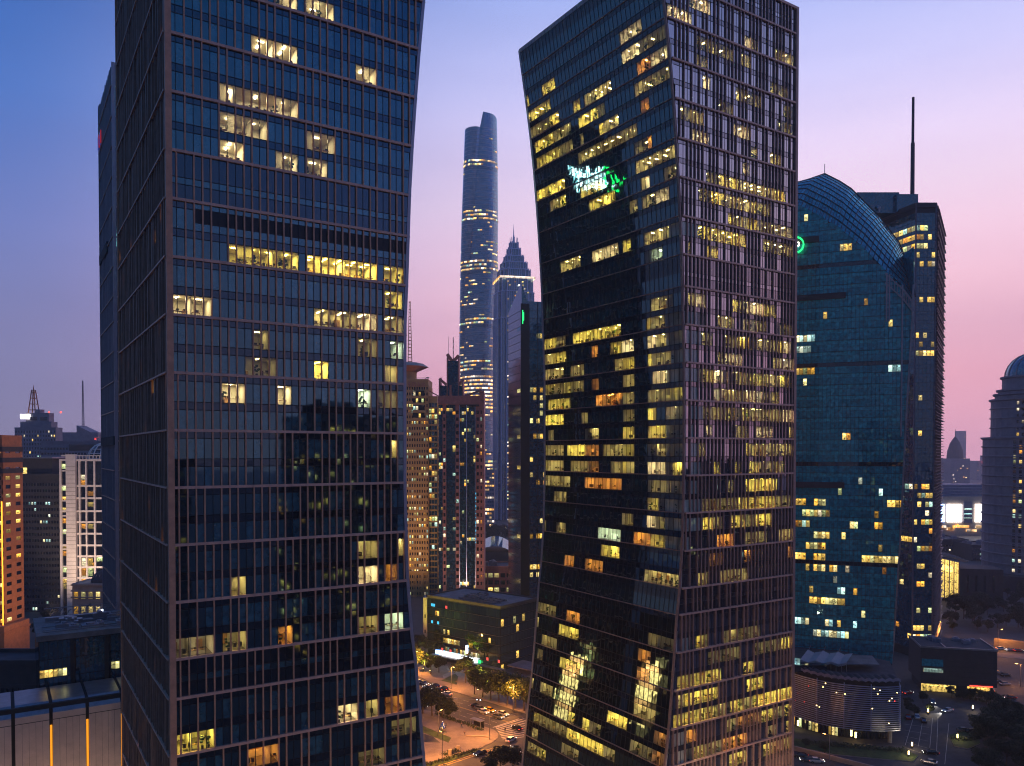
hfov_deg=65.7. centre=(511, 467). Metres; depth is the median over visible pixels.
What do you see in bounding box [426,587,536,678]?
corner office
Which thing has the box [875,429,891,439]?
window
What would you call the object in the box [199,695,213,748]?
window
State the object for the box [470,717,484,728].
kiosk
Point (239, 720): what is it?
window
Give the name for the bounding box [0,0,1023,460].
sky
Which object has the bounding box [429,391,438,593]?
glazed wing
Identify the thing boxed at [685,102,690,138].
window
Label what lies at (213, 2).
window
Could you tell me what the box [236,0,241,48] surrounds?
window
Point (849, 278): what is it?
window
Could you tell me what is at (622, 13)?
flush window
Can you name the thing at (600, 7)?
flush window
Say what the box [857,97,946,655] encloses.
masted tower
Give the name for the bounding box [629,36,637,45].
flush window
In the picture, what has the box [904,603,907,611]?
window
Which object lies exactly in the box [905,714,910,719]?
car
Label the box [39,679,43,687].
window
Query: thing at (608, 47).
flush window
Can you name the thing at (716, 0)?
window
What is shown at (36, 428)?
setback tower
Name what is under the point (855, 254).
window
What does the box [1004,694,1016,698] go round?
car
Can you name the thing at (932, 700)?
car
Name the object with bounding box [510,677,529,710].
tree
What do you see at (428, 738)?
sunken court
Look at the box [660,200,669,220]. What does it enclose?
flush window
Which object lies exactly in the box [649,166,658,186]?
flush window
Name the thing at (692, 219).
window
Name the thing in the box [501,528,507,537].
tree
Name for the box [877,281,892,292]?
window
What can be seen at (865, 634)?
window
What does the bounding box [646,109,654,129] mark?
flush window
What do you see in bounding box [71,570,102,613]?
hall
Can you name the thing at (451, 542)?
window
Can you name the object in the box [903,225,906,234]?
window
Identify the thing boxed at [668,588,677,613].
flush window
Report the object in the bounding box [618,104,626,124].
flush window
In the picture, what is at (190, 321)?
window
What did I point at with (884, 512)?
window
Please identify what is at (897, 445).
window
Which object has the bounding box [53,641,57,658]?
window
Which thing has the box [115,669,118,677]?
window
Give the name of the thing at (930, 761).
car
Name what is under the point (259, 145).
window
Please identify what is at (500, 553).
curved hall
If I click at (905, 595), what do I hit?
window
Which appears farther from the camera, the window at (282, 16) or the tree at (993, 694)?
the tree at (993, 694)
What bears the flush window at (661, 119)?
in the office tower at (663, 135)
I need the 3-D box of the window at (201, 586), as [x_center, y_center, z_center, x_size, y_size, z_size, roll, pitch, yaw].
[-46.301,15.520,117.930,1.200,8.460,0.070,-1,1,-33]
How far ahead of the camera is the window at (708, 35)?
178.58 m
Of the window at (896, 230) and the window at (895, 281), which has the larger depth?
the window at (896, 230)
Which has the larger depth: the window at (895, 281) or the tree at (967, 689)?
the tree at (967, 689)
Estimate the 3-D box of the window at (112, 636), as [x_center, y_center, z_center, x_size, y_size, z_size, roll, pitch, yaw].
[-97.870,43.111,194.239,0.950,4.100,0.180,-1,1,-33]
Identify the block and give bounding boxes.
[23,457,64,611]
[485,469,494,526]
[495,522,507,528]
[941,534,968,554]
[953,540,980,560]
[956,431,965,457]
[970,461,981,479]
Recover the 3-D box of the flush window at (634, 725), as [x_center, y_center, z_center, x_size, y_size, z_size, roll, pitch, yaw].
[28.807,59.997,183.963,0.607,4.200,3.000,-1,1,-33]
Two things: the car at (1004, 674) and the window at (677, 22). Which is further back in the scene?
the car at (1004, 674)
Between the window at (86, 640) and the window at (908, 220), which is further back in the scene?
the window at (908, 220)
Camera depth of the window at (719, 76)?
180.64 m
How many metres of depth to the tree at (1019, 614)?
424.97 m
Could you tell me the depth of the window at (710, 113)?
179.32 m
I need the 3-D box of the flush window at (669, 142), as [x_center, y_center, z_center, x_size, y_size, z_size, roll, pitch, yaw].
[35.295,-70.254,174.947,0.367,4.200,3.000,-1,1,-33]
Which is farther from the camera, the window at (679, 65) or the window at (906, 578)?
the window at (906, 578)
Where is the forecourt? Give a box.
[794,682,1023,765]
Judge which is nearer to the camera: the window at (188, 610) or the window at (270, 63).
the window at (188, 610)
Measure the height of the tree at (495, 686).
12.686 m
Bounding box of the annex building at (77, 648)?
[33,601,120,687]
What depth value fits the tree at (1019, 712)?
259.95 m
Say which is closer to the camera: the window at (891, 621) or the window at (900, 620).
the window at (891, 621)
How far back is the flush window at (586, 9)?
191.56 m
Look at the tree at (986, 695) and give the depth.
297.71 m
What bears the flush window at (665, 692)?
in the office tower at (663, 135)
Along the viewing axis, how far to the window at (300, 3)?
124.67 m
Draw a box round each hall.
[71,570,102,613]
[485,536,507,560]
[908,634,997,693]
[941,552,1002,601]
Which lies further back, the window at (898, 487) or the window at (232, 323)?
the window at (898, 487)
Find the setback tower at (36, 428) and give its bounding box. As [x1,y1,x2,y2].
[14,385,62,456]
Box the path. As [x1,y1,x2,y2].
[443,671,455,677]
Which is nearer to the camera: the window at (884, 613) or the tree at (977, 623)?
the window at (884, 613)
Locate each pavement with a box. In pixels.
[417,649,529,712]
[997,652,1023,658]
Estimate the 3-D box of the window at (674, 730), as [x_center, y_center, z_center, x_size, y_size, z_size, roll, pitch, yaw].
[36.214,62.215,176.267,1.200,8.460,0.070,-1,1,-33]
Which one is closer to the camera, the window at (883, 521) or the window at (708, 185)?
the window at (708, 185)
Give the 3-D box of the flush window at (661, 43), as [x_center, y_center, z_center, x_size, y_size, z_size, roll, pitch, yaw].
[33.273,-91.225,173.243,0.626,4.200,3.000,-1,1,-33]
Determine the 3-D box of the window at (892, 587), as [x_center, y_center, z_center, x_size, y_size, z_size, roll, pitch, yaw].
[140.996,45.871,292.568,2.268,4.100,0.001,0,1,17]
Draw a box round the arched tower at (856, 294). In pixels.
[783,164,915,664]
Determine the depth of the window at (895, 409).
291.06 m
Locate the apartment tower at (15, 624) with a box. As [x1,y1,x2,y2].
[0,435,30,647]
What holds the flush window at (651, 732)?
in the office tower at (663, 135)
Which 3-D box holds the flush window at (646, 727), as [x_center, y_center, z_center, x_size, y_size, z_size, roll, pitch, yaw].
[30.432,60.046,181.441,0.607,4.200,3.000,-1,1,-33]
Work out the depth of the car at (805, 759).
242.79 m
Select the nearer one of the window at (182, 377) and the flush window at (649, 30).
the window at (182, 377)
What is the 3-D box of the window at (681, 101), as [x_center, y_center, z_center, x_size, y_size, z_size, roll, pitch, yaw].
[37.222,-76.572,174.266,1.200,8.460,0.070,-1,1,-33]
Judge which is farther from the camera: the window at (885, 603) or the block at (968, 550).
the block at (968, 550)
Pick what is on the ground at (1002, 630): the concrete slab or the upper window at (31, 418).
the concrete slab
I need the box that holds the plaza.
[421,709,497,762]
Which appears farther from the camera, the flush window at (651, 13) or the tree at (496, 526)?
the tree at (496, 526)
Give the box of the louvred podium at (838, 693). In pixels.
[794,646,900,742]
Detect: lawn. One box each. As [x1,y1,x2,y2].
[423,726,450,742]
[441,674,457,683]
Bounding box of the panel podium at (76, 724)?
[0,677,121,765]
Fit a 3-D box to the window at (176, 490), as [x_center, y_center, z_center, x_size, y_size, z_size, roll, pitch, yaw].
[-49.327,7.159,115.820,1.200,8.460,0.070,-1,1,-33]
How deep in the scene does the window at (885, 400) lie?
292.35 m
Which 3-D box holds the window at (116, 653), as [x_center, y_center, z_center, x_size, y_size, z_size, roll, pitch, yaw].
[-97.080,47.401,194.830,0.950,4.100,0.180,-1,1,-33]
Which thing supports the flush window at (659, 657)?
in the office tower at (663, 135)
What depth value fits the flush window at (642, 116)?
181.92 m
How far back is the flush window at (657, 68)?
176.15 m
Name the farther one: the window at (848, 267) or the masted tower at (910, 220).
the masted tower at (910, 220)
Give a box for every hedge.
[426,748,478,765]
[435,711,483,729]
[443,748,460,755]
[800,740,907,752]
[948,736,977,740]
[955,693,992,702]
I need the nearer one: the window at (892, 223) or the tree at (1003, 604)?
the window at (892, 223)
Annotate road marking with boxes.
[439,706,523,765]
[454,697,524,738]
[905,695,977,759]
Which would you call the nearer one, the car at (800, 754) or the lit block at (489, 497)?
the car at (800, 754)
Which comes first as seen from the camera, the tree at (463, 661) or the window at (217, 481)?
the window at (217, 481)
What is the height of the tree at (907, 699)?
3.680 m
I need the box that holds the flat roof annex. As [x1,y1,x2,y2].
[0,648,35,692]
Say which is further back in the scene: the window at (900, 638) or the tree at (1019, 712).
the window at (900, 638)
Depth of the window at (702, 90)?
177.66 m
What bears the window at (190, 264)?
in the office tower at (264, 157)
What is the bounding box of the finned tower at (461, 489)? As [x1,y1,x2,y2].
[438,292,484,591]
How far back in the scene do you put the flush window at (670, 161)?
175.47 m
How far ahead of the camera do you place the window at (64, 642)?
188.66 m
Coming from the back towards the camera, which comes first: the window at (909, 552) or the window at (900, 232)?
the window at (900, 232)
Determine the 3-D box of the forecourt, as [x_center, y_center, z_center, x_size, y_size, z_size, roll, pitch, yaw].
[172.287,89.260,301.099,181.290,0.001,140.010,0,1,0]
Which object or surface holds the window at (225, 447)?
in the office tower at (264, 157)
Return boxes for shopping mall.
[941,484,981,535]
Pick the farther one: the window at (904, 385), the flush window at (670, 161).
the window at (904, 385)
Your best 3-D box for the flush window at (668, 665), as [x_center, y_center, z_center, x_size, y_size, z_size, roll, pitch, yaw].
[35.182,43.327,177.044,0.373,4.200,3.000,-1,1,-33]
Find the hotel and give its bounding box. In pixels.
[406,301,432,596]
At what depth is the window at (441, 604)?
352.55 m
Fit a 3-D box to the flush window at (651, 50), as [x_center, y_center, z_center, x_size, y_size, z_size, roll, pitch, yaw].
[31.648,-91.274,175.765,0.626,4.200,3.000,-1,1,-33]
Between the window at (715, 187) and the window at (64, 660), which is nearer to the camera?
the window at (715, 187)
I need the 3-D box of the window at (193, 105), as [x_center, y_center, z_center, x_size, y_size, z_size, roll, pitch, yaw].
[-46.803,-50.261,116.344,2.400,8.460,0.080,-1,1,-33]
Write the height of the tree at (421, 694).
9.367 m
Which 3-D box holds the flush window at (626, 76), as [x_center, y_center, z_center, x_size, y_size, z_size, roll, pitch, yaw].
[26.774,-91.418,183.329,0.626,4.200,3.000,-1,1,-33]
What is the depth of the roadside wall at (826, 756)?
244.66 m
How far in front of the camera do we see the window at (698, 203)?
177.45 m
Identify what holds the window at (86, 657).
in the annex building at (77, 648)
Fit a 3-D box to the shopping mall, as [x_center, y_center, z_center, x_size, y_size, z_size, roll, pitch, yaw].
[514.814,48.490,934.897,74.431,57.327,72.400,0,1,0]
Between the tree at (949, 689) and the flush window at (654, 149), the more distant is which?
the tree at (949, 689)
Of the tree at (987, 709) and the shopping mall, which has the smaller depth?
the tree at (987, 709)
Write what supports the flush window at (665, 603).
in the office tower at (663, 135)
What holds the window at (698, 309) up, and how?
in the office tower at (663, 135)
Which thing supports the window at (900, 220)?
in the masted tower at (910, 220)
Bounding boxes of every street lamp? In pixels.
[440,730,442,762]
[484,707,489,739]
[823,733,829,761]
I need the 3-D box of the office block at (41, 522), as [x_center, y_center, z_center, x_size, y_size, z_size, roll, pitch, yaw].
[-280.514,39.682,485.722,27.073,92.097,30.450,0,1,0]
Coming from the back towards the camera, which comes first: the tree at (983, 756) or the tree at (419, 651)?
the tree at (419, 651)
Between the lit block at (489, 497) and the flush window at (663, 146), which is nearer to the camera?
the flush window at (663, 146)
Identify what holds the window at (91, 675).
in the annex building at (77, 648)
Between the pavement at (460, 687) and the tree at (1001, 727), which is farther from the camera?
the pavement at (460, 687)
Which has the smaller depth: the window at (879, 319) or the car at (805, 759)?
the car at (805, 759)
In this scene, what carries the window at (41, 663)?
in the annex building at (77, 648)
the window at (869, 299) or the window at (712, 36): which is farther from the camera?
the window at (869, 299)
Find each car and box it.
[419,680,428,684]
[443,691,452,695]
[473,749,486,756]
[474,705,483,708]
[477,708,488,714]
[484,706,495,712]
[492,713,503,718]
[497,710,508,716]
[505,736,516,742]
[511,725,521,730]
[794,752,808,757]
[799,756,812,761]
[809,757,824,762]
[902,690,913,694]
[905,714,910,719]
[913,713,919,718]
[920,717,926,722]
[920,758,937,765]
[922,749,938,754]
[929,698,935,703]
[942,707,953,712]
[956,727,966,731]
[995,646,1005,649]
[999,681,1010,685]
[1000,672,1010,676]
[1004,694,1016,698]
[1013,648,1023,651]
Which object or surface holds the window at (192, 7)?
in the office tower at (264, 157)
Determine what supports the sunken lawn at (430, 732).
on the plaza
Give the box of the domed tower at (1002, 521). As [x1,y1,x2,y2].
[980,354,1023,591]
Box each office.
[40,437,100,458]
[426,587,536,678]
[485,559,507,592]
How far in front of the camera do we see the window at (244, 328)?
120.77 m
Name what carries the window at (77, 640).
in the annex building at (77, 648)
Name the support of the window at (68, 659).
in the annex building at (77, 648)
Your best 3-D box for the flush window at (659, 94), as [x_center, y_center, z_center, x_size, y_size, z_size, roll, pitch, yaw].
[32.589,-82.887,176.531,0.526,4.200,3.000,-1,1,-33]
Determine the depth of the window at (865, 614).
295.79 m
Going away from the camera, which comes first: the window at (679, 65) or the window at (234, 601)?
the window at (234, 601)
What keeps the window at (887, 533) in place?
in the arched tower at (856, 294)
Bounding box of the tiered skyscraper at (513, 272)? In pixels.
[492,227,534,519]
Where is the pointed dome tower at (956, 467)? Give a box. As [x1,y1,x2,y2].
[941,430,969,483]
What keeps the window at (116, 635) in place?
in the annex building at (77, 648)
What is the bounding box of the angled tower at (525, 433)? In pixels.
[508,282,543,596]
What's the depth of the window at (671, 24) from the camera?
172.45 m
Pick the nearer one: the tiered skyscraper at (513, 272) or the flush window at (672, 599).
the flush window at (672, 599)
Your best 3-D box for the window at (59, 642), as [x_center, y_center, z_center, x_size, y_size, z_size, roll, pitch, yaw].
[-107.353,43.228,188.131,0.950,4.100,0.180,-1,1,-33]
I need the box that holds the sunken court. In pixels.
[423,734,439,742]
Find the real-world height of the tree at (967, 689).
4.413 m
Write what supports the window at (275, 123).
in the office tower at (264, 157)
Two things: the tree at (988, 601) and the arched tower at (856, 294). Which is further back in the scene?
the tree at (988, 601)
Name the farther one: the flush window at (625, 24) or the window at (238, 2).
the flush window at (625, 24)
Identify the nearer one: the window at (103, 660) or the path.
the window at (103, 660)
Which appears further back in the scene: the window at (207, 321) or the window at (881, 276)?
the window at (881, 276)
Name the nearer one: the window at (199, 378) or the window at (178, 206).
the window at (178, 206)
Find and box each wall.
[465,735,488,736]
[794,746,872,765]
[994,638,1023,649]
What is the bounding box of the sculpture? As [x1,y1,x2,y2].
[439,721,446,733]
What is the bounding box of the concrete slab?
[423,595,427,655]
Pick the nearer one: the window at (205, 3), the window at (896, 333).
the window at (205, 3)
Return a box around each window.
[23,514,59,609]
[30,417,46,419]
[39,643,43,660]
[39,661,43,678]
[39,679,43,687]
[44,642,47,659]
[44,660,48,677]
[44,678,48,686]
[48,642,52,658]
[49,660,52,676]
[49,678,52,685]
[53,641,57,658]
[53,659,57,676]
[53,677,57,685]
[57,641,61,657]
[58,659,61,675]
[58,677,62,684]
[62,640,66,657]
[62,658,66,675]
[62,676,66,684]
[67,640,69,656]
[67,658,69,674]
[76,639,79,655]
[76,656,79,673]
[76,674,79,682]
[80,638,84,655]
[80,656,84,672]
[80,674,84,682]
[81,487,92,579]
[84,638,88,654]
[85,655,88,672]
[85,673,88,680]
[87,464,92,468]
[87,469,92,473]
[88,502,93,506]
[88,513,93,517]
[88,524,93,528]
[88,535,93,539]
[88,546,93,550]
[89,637,92,653]
[89,655,93,671]
[89,672,93,680]
[93,637,97,653]
[93,654,97,670]
[94,672,97,679]
[96,491,101,495]
[96,502,101,506]
[96,513,101,517]
[98,636,101,652]
[98,654,101,670]
[98,671,101,679]
[102,636,103,652]
[102,653,104,669]
[111,635,114,651]
[111,652,114,668]
[111,670,114,677]
[115,634,118,650]
[115,652,118,668]
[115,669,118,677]
[119,634,120,650]
[119,651,120,667]
[171,0,182,32]
[171,34,183,91]
[172,0,422,765]
[172,93,183,149]
[173,200,184,255]
[173,258,184,312]
[173,316,185,371]
[174,374,176,428]
[174,432,177,485]
[175,489,177,543]
[175,547,178,600]
[176,604,178,638]
[177,700,179,734]
[179,374,185,428]
[179,432,186,485]
[180,489,186,542]
[180,546,187,599]
[181,602,195,655]
[182,698,196,751]
[185,0,199,37]
[185,38,191,93]
[186,96,200,152]
[186,202,192,256]
[187,260,193,295]
[187,317,193,371]
[188,375,194,428]
[188,432,194,485]
[189,489,195,542]
[189,546,195,599]
[194,41,200,95]
[195,204,201,257]
[195,261,201,296]
[196,318,202,371]
[196,375,202,428]
[197,432,211,485]
[197,489,203,541]
[198,545,204,598]
[198,601,212,653]
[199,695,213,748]
[202,0,208,39]
[202,43,217,99]
[203,100,217,155]
[204,205,210,258]
[204,262,210,297]
[204,319,210,372]
[205,376,211,428]
[206,488,220,541]
[206,545,212,597]
[211,0,216,41]
[212,206,226,260]
[213,263,218,316]
[213,320,219,372]
[213,376,219,428]
[214,432,220,485]
[215,544,220,596]
[215,599,229,652]
[216,692,230,745]
[219,0,233,46]
[219,47,225,83]
[220,104,234,157]
[221,264,235,317]
[221,320,227,373]
[222,376,227,429]
[222,432,228,484]
[222,488,228,540]
[223,544,229,595]
[228,50,242,103]
[229,209,234,244]
[230,321,235,373]
[230,377,236,429]
[231,488,236,539]
[231,543,237,576]
[231,598,237,631]
[232,690,246,742]
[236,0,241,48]
[236,108,242,143]
[237,210,243,245]
[237,266,243,318]
[238,322,251,374]
[239,542,253,593]
[240,597,245,630]
[244,0,257,51]
[244,54,250,89]
[245,110,250,162]
[245,212,251,246]
[246,267,251,319]
[248,689,254,739]
[252,56,258,91]
[253,112,266,165]
[253,213,259,247]
[260,3,265,38]
[260,58,265,93]
[268,5,273,40]
[268,60,273,95]
[268,115,281,167]
[276,8,288,59]
[276,62,281,96]
[297,0,303,11]
[354,262,403,558]
[407,433,427,594]
[428,599,499,669]
[439,408,481,587]
[517,373,543,553]
[521,0,682,765]
[566,13,575,39]
[573,8,582,34]
[576,32,584,53]
[581,1,590,28]
[584,27,592,47]
[586,45,594,65]
[588,0,598,23]
[592,21,600,42]
[594,40,602,60]
[596,58,604,79]
[597,0,606,17]
[598,76,605,84]
[599,15,608,36]
[602,34,610,55]
[604,53,613,74]
[606,0,614,12]
[606,71,615,89]
[608,9,617,31]
[610,28,619,49]
[612,47,621,69]
[612,726,621,746]
[614,66,623,87]
[616,3,625,25]
[616,85,625,106]
[618,22,626,31]
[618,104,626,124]
[620,730,629,749]
[621,42,628,50]
[623,61,632,82]
[624,712,631,731]
[625,0,634,19]
[625,80,633,101]
[626,99,635,119]
[627,16,635,26]
[627,753,636,765]
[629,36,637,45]
[630,734,638,741]
[631,55,639,77]
[631,716,640,735]
[633,75,641,83]
[634,0,643,13]
[635,94,643,115]
[636,10,645,30]
[636,757,645,765]
[637,113,645,134]
[638,30,646,39]
[638,132,646,140]
[639,737,647,745]
[640,49,648,58]
[640,719,649,739]
[642,69,650,78]
[643,683,652,702]
[643,700,651,707]
[644,0,652,7]
[644,89,653,108]
[645,3,655,26]
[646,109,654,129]
[647,24,655,33]
[647,128,656,146]
[648,147,656,155]
[648,741,656,749]
[649,44,658,53]
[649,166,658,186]
[649,723,658,741]
[650,584,660,609]
[651,64,659,73]
[652,686,661,705]
[652,704,660,724]
[653,83,662,105]
[654,0,663,20]
[654,667,663,686]
[655,103,664,125]
[655,648,664,668]
[656,19,663,27]
[656,123,665,144]
[657,143,665,150]
[657,746,664,753]
[658,162,667,182]
[659,39,666,47]
[659,586,669,611]
[659,727,666,734]
[660,181,668,188]
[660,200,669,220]
[660,707,668,727]
[661,59,667,67]
[661,689,669,708]
[662,79,670,100]
[663,670,671,689]
[664,99,672,120]
[664,651,672,670]
[665,119,673,139]
[666,0,794,765]
[666,632,673,638]
[667,139,673,146]
[667,614,674,632]
[667,730,672,765]
[668,19,674,56]
[668,158,675,165]
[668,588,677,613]
[669,178,676,198]
[670,197,677,217]
[671,217,678,223]
[671,692,676,727]
[674,654,680,689]
[674,730,675,764]
[675,60,682,97]
[677,22,678,57]
[677,616,680,651]
[678,728,683,762]
[679,139,686,175]
[681,24,682,59]
[681,101,682,136]
[682,552,688,587]
[682,653,684,675]
[682,690,687,724]
[683,615,684,637]
[684,179,686,214]
[685,25,686,60]
[685,64,690,100]
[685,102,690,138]
[685,476,688,499]
[686,325,689,348]
[686,363,689,398]
[686,615,688,637]
[686,652,688,674]
[686,726,691,760]
[688,142,690,176]
[688,180,690,215]
[689,0,694,25]
[689,27,694,63]
[690,614,691,636]
[690,652,691,673]
[691,551,696,585]
[692,143,694,177]
[692,181,693,216]
[692,219,693,254]
[692,326,696,349]
[693,67,698,102]
[694,613,699,647]
[694,650,699,684]
[694,687,699,709]
[696,144,697,178]
[696,182,701,217]
[696,220,701,255]
[696,289,700,312]
[697,0,702,28]
[697,724,699,745]
[700,69,705,105]
[700,145,701,180]
[701,32,705,56]
[701,723,702,744]
[703,222,705,256]
[704,109,705,131]
[704,146,709,181]
[704,184,705,218]
[705,722,706,743]
[707,185,709,219]
[708,0,713,32]
[708,35,709,69]
[708,72,713,108]
[708,110,713,145]
[711,148,712,171]
[711,186,712,220]
[712,36,713,70]
[715,75,717,109]
[715,112,716,146]
[715,150,716,172]
[715,187,716,221]
[716,0,717,34]
[719,2,724,37]
[719,39,724,74]
[719,76,720,99]
[719,114,720,147]
[723,78,724,100]
[727,5,728,39]
[730,7,732,40]
[730,44,731,77]
[783,205,911,664]
[828,223,839,229]
[828,229,843,240]
[828,240,843,251]
[843,306,859,317]
[844,239,859,250]
[844,250,859,261]
[844,261,859,272]
[844,272,859,283]
[844,283,859,294]
[844,295,859,305]
[857,606,872,617]
[857,618,872,628]
[857,629,872,639]
[857,640,872,650]
[857,651,872,655]
[859,339,875,349]
[859,350,875,360]
[859,361,875,372]
[860,250,871,260]
[860,260,876,271]
[860,271,875,282]
[860,282,875,293]
[860,294,875,304]
[860,305,875,316]
[860,316,875,327]
[860,328,875,338]
[873,630,889,641]
[873,641,889,652]
[873,652,889,660]
[874,518,890,529]
[874,529,890,540]
[874,541,890,551]
[874,552,890,562]
[874,563,889,573]
[874,574,889,585]
[874,585,889,596]
[874,596,889,607]
[874,607,889,618]
[874,619,889,629]
[875,406,891,416]
[875,417,891,427]
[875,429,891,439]
[875,462,890,472]
[875,474,890,484]
[875,485,890,495]
[875,496,890,506]
[875,507,890,517]
[876,293,892,304]
[876,304,892,315]
[876,315,892,326]
[876,327,892,337]
[876,338,892,349]
[876,349,891,360]
[876,361,891,371]
[876,372,891,382]
[876,383,891,394]
[876,395,891,405]
[877,264,884,270]
[877,271,892,281]
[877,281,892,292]
[890,586,895,596]
[890,597,895,607]
[890,608,894,618]
[890,620,893,630]
[890,631,892,641]
[891,221,894,230]
[891,485,901,495]
[891,496,900,506]
[891,507,900,517]
[891,519,899,529]
[891,530,899,540]
[891,541,898,551]
[891,552,897,562]
[891,564,897,574]
[891,575,896,585]
[892,372,907,382]
[892,383,906,393]
[892,394,906,405]
[892,406,905,416]
[892,417,903,427]
[892,428,903,438]
[892,440,903,450]
[892,451,903,461]
[892,462,902,472]
[892,474,901,484]
[893,281,905,291]
[893,292,909,303]
[893,303,909,314]
[893,315,909,325]
[893,326,909,337]
[893,338,908,348]
[893,349,908,359]
[893,360,908,371]
[895,220,898,228]
[895,228,898,236]
[895,626,898,634]
[895,635,898,643]
[896,213,934,635]
[899,218,902,227]
[899,227,902,235]
[899,610,902,618]
[899,619,902,627]
[899,627,902,635]
[899,636,902,644]
[900,593,903,601]
[903,217,906,225]
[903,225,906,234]
[903,234,906,243]
[903,243,906,251]
[903,628,906,637]
[903,637,906,645]
[904,576,907,584]
[904,585,907,593]
[904,594,907,602]
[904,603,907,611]
[904,611,907,619]
[907,215,910,224]
[907,224,910,232]
[907,233,910,241]
[907,242,910,250]
[908,551,911,559]
[908,560,911,568]
[908,568,911,576]
[908,577,911,585]
[908,586,911,594]
[911,231,914,240]
[922,659,942,666]
[924,668,942,672]
[964,508,971,518]
[967,575,994,592]
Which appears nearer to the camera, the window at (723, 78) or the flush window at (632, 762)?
the window at (723, 78)
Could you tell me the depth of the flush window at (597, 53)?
190.05 m
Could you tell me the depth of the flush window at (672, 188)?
175.79 m
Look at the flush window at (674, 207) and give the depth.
176.02 m
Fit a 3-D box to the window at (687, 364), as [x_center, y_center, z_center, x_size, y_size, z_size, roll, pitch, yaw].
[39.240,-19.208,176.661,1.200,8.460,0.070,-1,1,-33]
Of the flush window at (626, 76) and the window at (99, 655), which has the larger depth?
the window at (99, 655)
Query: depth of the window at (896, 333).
290.35 m
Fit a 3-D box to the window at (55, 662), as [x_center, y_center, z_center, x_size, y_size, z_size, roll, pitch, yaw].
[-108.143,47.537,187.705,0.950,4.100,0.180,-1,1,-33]
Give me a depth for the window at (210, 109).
117.63 m
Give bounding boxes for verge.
[428,751,475,765]
[794,738,917,761]
[949,732,979,748]
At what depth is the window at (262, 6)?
121.56 m
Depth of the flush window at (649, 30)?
175.34 m
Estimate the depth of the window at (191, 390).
116.83 m
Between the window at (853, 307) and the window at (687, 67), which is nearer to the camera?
the window at (687, 67)
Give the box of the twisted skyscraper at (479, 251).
[459,112,497,468]
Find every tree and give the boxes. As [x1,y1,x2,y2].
[40,609,55,616]
[414,634,435,649]
[415,647,423,664]
[417,651,428,670]
[420,685,443,715]
[420,688,431,713]
[424,655,434,673]
[434,655,446,672]
[435,694,454,716]
[444,702,458,716]
[448,655,475,682]
[466,665,481,693]
[473,669,487,696]
[478,670,494,699]
[480,756,497,765]
[486,529,501,546]
[486,745,509,765]
[490,670,506,702]
[491,523,501,531]
[497,672,518,704]
[498,524,506,532]
[499,745,521,765]
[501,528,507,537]
[505,671,523,707]
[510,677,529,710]
[801,738,809,746]
[819,742,828,752]
[903,697,913,702]
[904,702,915,713]
[910,706,920,712]
[919,691,928,698]
[924,703,934,713]
[941,610,954,621]
[943,592,967,612]
[945,686,958,697]
[946,621,957,630]
[951,690,960,697]
[952,612,959,619]
[953,596,974,618]
[959,689,969,700]
[963,604,980,620]
[964,608,983,625]
[965,606,984,619]
[966,688,976,698]
[968,710,1002,737]
[968,727,994,746]
[969,688,981,697]
[969,713,1003,747]
[971,620,982,628]
[971,713,1009,738]
[971,746,1000,765]
[979,691,991,704]
[980,597,996,614]
[980,706,1004,720]
[982,619,994,631]
[988,613,1005,627]
[989,690,999,698]
[992,695,1023,708]
[994,705,1021,722]
[994,709,1018,737]
[994,738,1017,765]
[997,600,1008,611]
[1000,709,1023,726]
[1002,614,1012,625]
[1006,604,1023,627]
[1014,611,1023,628]
[1015,616,1023,626]
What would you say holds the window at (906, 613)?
in the masted tower at (910, 220)
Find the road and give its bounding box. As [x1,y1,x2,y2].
[997,649,1023,686]
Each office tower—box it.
[98,62,119,610]
[115,0,425,765]
[518,0,798,765]
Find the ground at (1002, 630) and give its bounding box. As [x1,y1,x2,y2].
[24,480,1023,765]
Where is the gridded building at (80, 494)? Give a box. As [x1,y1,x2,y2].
[59,443,101,614]
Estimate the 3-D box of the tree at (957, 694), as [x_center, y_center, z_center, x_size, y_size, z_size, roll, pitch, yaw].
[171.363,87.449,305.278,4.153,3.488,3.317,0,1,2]
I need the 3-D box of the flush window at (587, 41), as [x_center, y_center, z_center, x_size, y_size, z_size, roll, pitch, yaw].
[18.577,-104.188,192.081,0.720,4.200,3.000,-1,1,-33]
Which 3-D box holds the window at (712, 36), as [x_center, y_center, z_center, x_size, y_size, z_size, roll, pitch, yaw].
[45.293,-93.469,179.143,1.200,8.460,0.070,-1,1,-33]
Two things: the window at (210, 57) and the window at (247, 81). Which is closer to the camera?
the window at (210, 57)
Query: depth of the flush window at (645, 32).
177.62 m
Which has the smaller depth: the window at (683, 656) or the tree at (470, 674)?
the window at (683, 656)
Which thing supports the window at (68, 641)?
in the annex building at (77, 648)
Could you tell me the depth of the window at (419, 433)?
520.53 m
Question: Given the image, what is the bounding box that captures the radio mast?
[63,381,100,440]
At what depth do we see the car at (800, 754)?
245.99 m
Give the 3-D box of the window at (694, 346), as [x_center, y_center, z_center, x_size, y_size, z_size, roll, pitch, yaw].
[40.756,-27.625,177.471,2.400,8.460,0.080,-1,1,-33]
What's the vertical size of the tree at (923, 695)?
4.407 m
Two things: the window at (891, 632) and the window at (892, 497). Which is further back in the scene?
the window at (891, 632)

